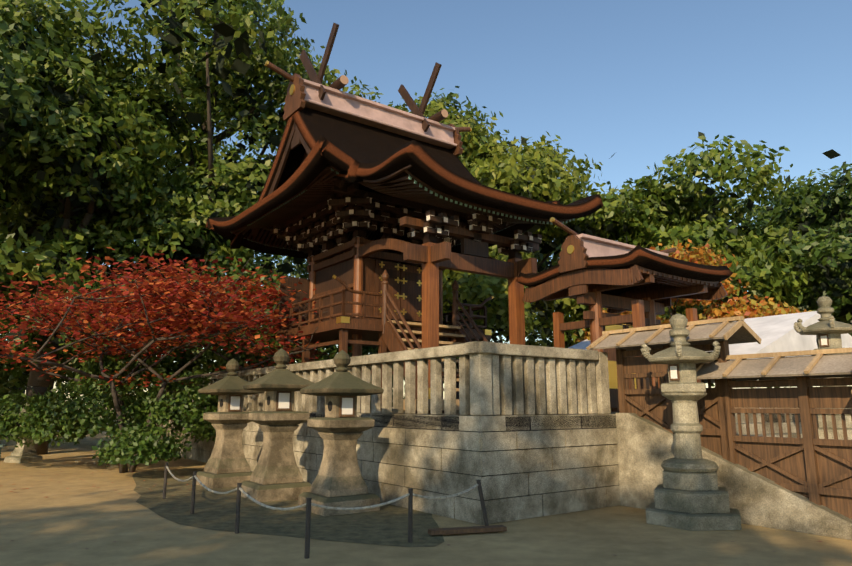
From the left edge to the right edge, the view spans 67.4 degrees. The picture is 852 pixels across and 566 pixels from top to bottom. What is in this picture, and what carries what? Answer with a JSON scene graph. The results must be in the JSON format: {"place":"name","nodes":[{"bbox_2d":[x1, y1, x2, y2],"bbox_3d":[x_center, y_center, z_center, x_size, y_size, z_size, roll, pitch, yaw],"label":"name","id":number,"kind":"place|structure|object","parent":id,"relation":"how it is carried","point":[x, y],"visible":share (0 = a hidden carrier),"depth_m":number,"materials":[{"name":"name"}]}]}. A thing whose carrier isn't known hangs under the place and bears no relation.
{"place":"outdoors","nodes":[
{"label":"outdoors","id":0,"kind":"place"},
{"bbox_2d":[196,391,379,516],"bbox_3d":[-2.859,2.990,11.998,1.192,1.926,5.361,9,-14,-40],"label":"stone lantern","id":1,"kind":"object","parent":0,"point":[276,475],"visible":0.88,"depth_m":11.41,"materials":[{"name":"beige stone"}]},
{"bbox_2d":[198,348,383,395],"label":"lantern roof","id":2,"kind":"structure","parent":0,"point":[341,381],"depth_m":11.59,"materials":[{"name":"grey stone"}]},
{"bbox_2d":[0,408,851,565],"bbox_3d":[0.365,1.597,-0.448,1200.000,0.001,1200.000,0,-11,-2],"label":"ground","id":3,"kind":"structure","parent":0,"point":[57,523],"depth_m":7.93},
{"bbox_2d":[0,444,6,457],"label":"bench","id":4,"kind":"object","parent":3,"relation":"on","point":[2,445],"visible":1,"depth_m":19.50,"materials":[{"name":"grey stone"}]},
{"bbox_2d":[0,370,218,467],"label":"shrubs","id":5,"kind":"object","parent":3,"relation":"on","point":[72,423],"visible":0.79,"depth_m":15.95,"materials":[{"name":"green plant"}]},
{"bbox_2d":[132,468,444,546],"bbox_3d":[-3.201,3.971,12.022,4.174,0.001,11.226,8,-13,-35],"label":"moss patch","id":6,"kind":"object","parent":3,"relation":"on","point":[387,524],"visible":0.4,"depth_m":9.52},
{"bbox_2d":[162,462,488,558],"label":"barrier posts","id":7,"kind":"object","parent":3,"relation":"on","point":[308,522],"visible":0.83,"depth_m":8.38,"materials":[{"name":"black metal"}]},
{"bbox_2d":[166,466,477,510],"bbox_3d":[-2.538,2.915,9.085,6.085,0.183,2.512,-5,-12,26],"label":"rope","id":8,"kind":"object","parent":7,"relation":"attached to","point":[322,506],"visible":0.9,"depth_m":7.98,"materials":[{"name":"grey fabric"}]},
{"bbox_2d":[4,463,821,555],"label":"litter","id":9,"kind":"object","parent":3,"relation":"on","point":[83,480],"depth_m":12.75,"materials":[{"name":"brown plant"}]},
{"bbox_2d":[0,12,851,472],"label":"trunks","id":10,"kind":"object","parent":3,"relation":"on","point":[36,382],"visible":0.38,"depth_m":16.87,"materials":[{"name":"brown plant"}]},
{"bbox_2d":[0,247,351,388],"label":"maple leaves","id":11,"kind":"object","parent":10,"relation":"attached to","point":[169,285],"visible":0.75,"depth_m":15.29,"materials":[{"name":"red plant"}]},
{"bbox_2d":[0,1,618,383],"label":"leaves","id":12,"kind":"object","parent":10,"relation":"on","point":[550,170],"visible":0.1,"depth_m":31.30,"materials":[{"name":"green plant"}]},
{"bbox_2d":[0,0,851,346],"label":"leaves","id":13,"kind":"object","parent":10,"relation":"on","point":[128,170],"visible":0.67,"depth_m":24.70,"materials":[{"name":"green plant"}]},
{"bbox_2d":[0,0,851,386],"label":"leaf","id":14,"kind":"object","parent":10,"relation":"on","point":[174,38],"visible":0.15,"depth_m":25.48,"materials":[{"name":"green"}]},
{"bbox_2d":[0,11,851,347],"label":"leaves","id":15,"kind":"object","parent":10,"relation":"on","point":[26,101],"visible":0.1,"depth_m":32.47,"materials":[{"name":"green plant"}]},
{"bbox_2d":[0,248,851,419],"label":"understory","id":16,"kind":"object","parent":3,"relation":"on","point":[16,376],"visible":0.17,"depth_m":21.54,"materials":[{"name":"red plant"}]},
{"bbox_2d":[428,525,506,534],"bbox_3d":[0.543,3.222,8.339,1.031,0.050,0.160,3,-11,-16],"label":"plank","id":17,"kind":"object","parent":3,"relation":"on","point":[461,530],"visible":1,"depth_m":8.30,"materials":[{"name":"brown wood"}]},
{"bbox_2d":[155,408,801,524],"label":"platform","id":18,"kind":"structure","parent":3,"relation":"on","point":[508,460],"depth_m":10.03,"materials":[{"name":"stone"}]},
{"bbox_2d":[156,341,598,415],"bbox_3d":[-3.733,2.960,17.559,2.760,1.070,19.055,8,-13,-35],"label":"fence","id":19,"kind":"object","parent":18,"relation":"on","point":[504,379],"visible":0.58,"depth_m":10.36,"materials":[{"name":"stone"}]},
{"bbox_2d":[275,216,538,412],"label":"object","id":20,"kind":"object","parent":18,"relation":"on","point":[382,334],"visible":0.69,"depth_m":14.77,"materials":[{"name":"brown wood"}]},
{"bbox_2d":[278,238,488,331],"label":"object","id":21,"kind":"object","parent":20,"relation":"on","point":[342,271],"visible":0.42,"depth_m":16.82,"materials":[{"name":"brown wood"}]},
{"bbox_2d":[378,261,421,321],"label":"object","id":22,"kind":"object","parent":20,"relation":"attached to","point":[411,304],"visible":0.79,"depth_m":16.34,"materials":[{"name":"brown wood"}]},
{"bbox_2d":[332,261,493,398],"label":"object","id":23,"kind":"object","parent":20,"relation":"on","point":[342,319],"visible":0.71,"depth_m":16.22,"materials":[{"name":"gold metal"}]},
{"bbox_2d":[309,237,524,410],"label":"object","id":24,"kind":"object","parent":18,"relation":"on","point":[432,296],"visible":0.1,"depth_m":14.41,"materials":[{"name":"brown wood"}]},
{"bbox_2d":[274,197,540,255],"bbox_3d":[-0.689,-0.939,16.550,4.572,1.472,7.054,8,-13,-35],"label":"white bracket","id":25,"kind":"object","parent":24,"relation":"on","point":[354,223],"visible":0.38,"depth_m":15.43,"materials":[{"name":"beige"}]},
{"bbox_2d":[231,165,571,262],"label":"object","id":26,"kind":"object","parent":25,"relation":"on","point":[321,188],"visible":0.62,"depth_m":15.42,"materials":[{"name":"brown wood"}]},
{"bbox_2d":[205,135,362,248],"bbox_3d":[-3.492,-2.038,16.066,1.746,1.357,7.455,8,-13,-35],"label":"roof skirt","id":27,"kind":"object","parent":26,"relation":"on","point":[323,154],"visible":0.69,"depth_m":13.98,"materials":[{"name":"brown wood"}]},
{"bbox_2d":[300,151,449,238],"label":"gable wall","id":28,"kind":"structure","parent":26,"relation":"on","point":[304,158],"depth_m":19.04,"materials":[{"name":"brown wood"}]},
{"bbox_2d":[244,169,574,250],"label":"rafter caps","id":29,"kind":"object","parent":26,"relation":"attached to","point":[470,206],"visible":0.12,"depth_m":13.72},
{"bbox_2d":[242,107,603,258],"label":"roof","id":30,"kind":"structure","parent":26,"relation":"on","point":[376,153],"depth_m":15.67,"materials":[{"name":"brown wood"}]},
{"bbox_2d":[303,79,456,148],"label":"ridge","id":31,"kind":"structure","parent":30,"relation":"on","point":[345,105],"depth_m":17.77,"materials":[{"name":"orange metal"}]},
{"bbox_2d":[300,23,446,131],"bbox_3d":[-1.365,-5.492,18.317,4.012,2.021,2.057,8,-13,-35],"label":"chigi","id":32,"kind":"object","parent":31,"relation":"on","point":[337,84],"visible":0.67,"depth_m":17.94,"materials":[{"name":"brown wood"}]},
{"bbox_2d":[340,75,447,117],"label":"katsuogi caps","id":33,"kind":"object","parent":31,"relation":"on","point":[345,80],"visible":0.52,"depth_m":16.88,"materials":[{"name":"beige"}]},
{"bbox_2d":[251,122,508,235],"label":"bargeboards","id":34,"kind":"object","parent":30,"relation":"attached to","point":[295,139],"visible":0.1,"depth_m":16.73,"materials":[{"name":"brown wood"}]},
{"bbox_2d":[266,62,470,155],"bbox_3d":[-1.344,-4.694,18.180,6.740,1.238,1.140,8,-13,-35],"label":"oni ita","id":35,"kind":"object","parent":34,"relation":"on","point":[294,102],"visible":0.77,"depth_m":16.61,"materials":[{"name":"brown wood"}]},
{"bbox_2d":[265,60,471,131],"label":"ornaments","id":36,"kind":"object","parent":35,"relation":"attached to","point":[292,89],"visible":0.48,"depth_m":16.59,"materials":[{"name":"orange"}]},
{"bbox_2d":[404,200,560,253],"bbox_3d":[0.772,-1.459,19.145,1.829,1.341,7.422,8,-13,-35],"label":"roof skirt","id":37,"kind":"object","parent":26,"relation":"on","point":[509,231],"visible":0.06,"depth_m":17.83,"materials":[{"name":"brown wood"}]},
{"bbox_2d":[388,320,465,409],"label":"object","id":38,"kind":"object","parent":18,"relation":"on","point":[415,324],"visible":0.04,"depth_m":14.75,"materials":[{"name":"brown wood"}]},
{"bbox_2d":[170,413,800,500],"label":"platform joints","id":39,"kind":"object","parent":18,"relation":"attached to","point":[406,419],"visible":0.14,"depth_m":10.33,"materials":[{"name":"black stone"}]},
{"bbox_2d":[553,289,700,411],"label":"wooden posts","id":40,"kind":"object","parent":18,"relation":"on","point":[639,315],"depth_m":12.86,"materials":[{"name":"brown wood"}]},
{"bbox_2d":[523,219,727,330],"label":"gate","id":41,"kind":"structure","parent":40,"relation":"on","point":[661,292],"depth_m":12.91,"materials":[{"name":"brown wood"}]},
{"bbox_2d":[550,217,676,388],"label":"ornaments","id":42,"kind":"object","parent":41,"relation":"attached to","point":[612,371],"depth_m":12.88,"materials":[{"name":"gold metal"}]},
{"bbox_2d":[603,324,649,407],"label":"gate","id":43,"kind":"structure","parent":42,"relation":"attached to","point":[614,401],"depth_m":12.90,"materials":[{"name":"brown wood"}]},
{"bbox_2d":[516,245,732,295],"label":"gate roof","id":44,"kind":"structure","parent":41,"relation":"on","point":[638,255],"depth_m":12.33,"materials":[{"name":"brown wood"}]},
{"bbox_2d":[577,233,668,256],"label":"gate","id":45,"kind":"structure","parent":44,"relation":"on","point":[594,246],"depth_m":13.13,"materials":[{"name":"metal"}]},
{"bbox_2d":[228,334,828,416],"bbox_3d":[-2.746,2.210,13.506,20.784,1.957,5.090,-4,-11,19],"label":"lantern frame","id":46,"kind":"object","parent":3,"relation":"on","point":[353,397],"visible":0.5,"depth_m":11.73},
{"bbox_2d":[570,239,816,346],"bbox_3d":[8.362,0.644,21.184,7.055,4.186,6.096,0,-11,-2],"label":"autumn tree","id":47,"kind":"object","parent":3,"relation":"on","point":[761,308],"visible":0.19,"depth_m":19.95,"materials":[{"name":"orange plant"}]},
{"bbox_2d":[569,311,851,387],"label":"building","id":48,"kind":"structure","parent":3,"relation":"on","point":[776,333],"depth_m":14.78,"materials":[{"name":"white paint"}]},
{"bbox_2d":[595,352,851,539],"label":"stair stone","id":49,"kind":"object","parent":3,"relation":"on","point":[646,448],"visible":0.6,"depth_m":10.02,"materials":[{"name":"beige stone"}]},
{"bbox_2d":[616,341,851,518],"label":"fence","id":50,"kind":"object","parent":3,"relation":"on","point":[812,466],"visible":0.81,"depth_m":8.97,"materials":[{"name":"brown wood"}]},
{"bbox_2d":[589,321,851,380],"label":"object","id":51,"kind":"structure","parent":50,"relation":"on","point":[832,365],"depth_m":9.36,"materials":[{"name":"beige wood"}]},
{"bbox_2d":[0,0,851,403],"label":"sky","id":52,"kind":"structure","parent":0,"point":[637,82],"materials":[{"name":"blue"}]},
{"bbox_2d":[220,338,817,410],"bbox_3d":[-2.751,2.197,13.445,21.166,1.843,4.963,-4,-11,18],"label":"lantern hole","id":53,"kind":"object","parent":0,"point":[268,403],"visible":0.6,"depth_m":11.86,"materials":[{"name":"black"}]},
{"bbox_2d":[230,335,826,413],"bbox_3d":[-2.745,2.212,13.508,20.730,1.906,5.053,-4,-11,19],"label":"paper lantern","id":54,"kind":"object","parent":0,"point":[347,404],"visible":0.75,"depth_m":11.78,"materials":[{"name":"white paper"}]},
{"bbox_2d":[586,316,851,392],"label":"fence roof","id":55,"kind":"structure","parent":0,"point":[732,330],"depth_m":9.46,"materials":[{"name":"brown wood"}]}
]}

